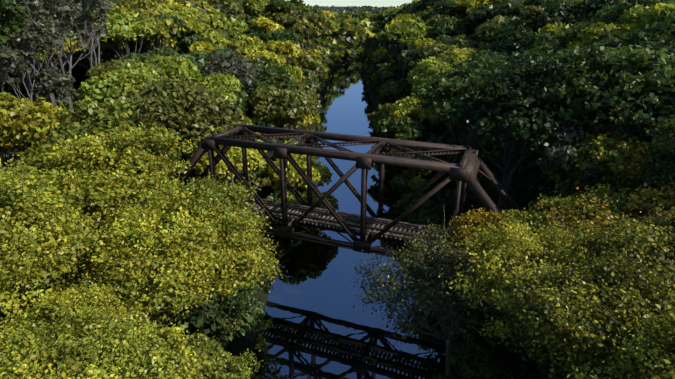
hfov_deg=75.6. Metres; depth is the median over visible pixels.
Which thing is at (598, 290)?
forest leaves
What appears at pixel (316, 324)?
river water
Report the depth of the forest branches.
47.27 m
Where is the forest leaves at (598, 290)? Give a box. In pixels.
[0,0,674,378]
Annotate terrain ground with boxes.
[0,33,674,378]
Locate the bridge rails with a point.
(346, 217)
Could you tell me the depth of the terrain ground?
53.07 m
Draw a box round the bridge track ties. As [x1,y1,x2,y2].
[151,186,479,247]
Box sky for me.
[303,0,411,7]
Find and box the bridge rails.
[154,188,448,241]
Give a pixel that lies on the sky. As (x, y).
(379, 3)
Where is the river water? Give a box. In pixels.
[246,58,453,378]
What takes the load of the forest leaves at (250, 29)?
on the terrain ground
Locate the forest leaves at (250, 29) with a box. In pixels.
[0,0,674,215]
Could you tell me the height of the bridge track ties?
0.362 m
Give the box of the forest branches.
[0,0,674,378]

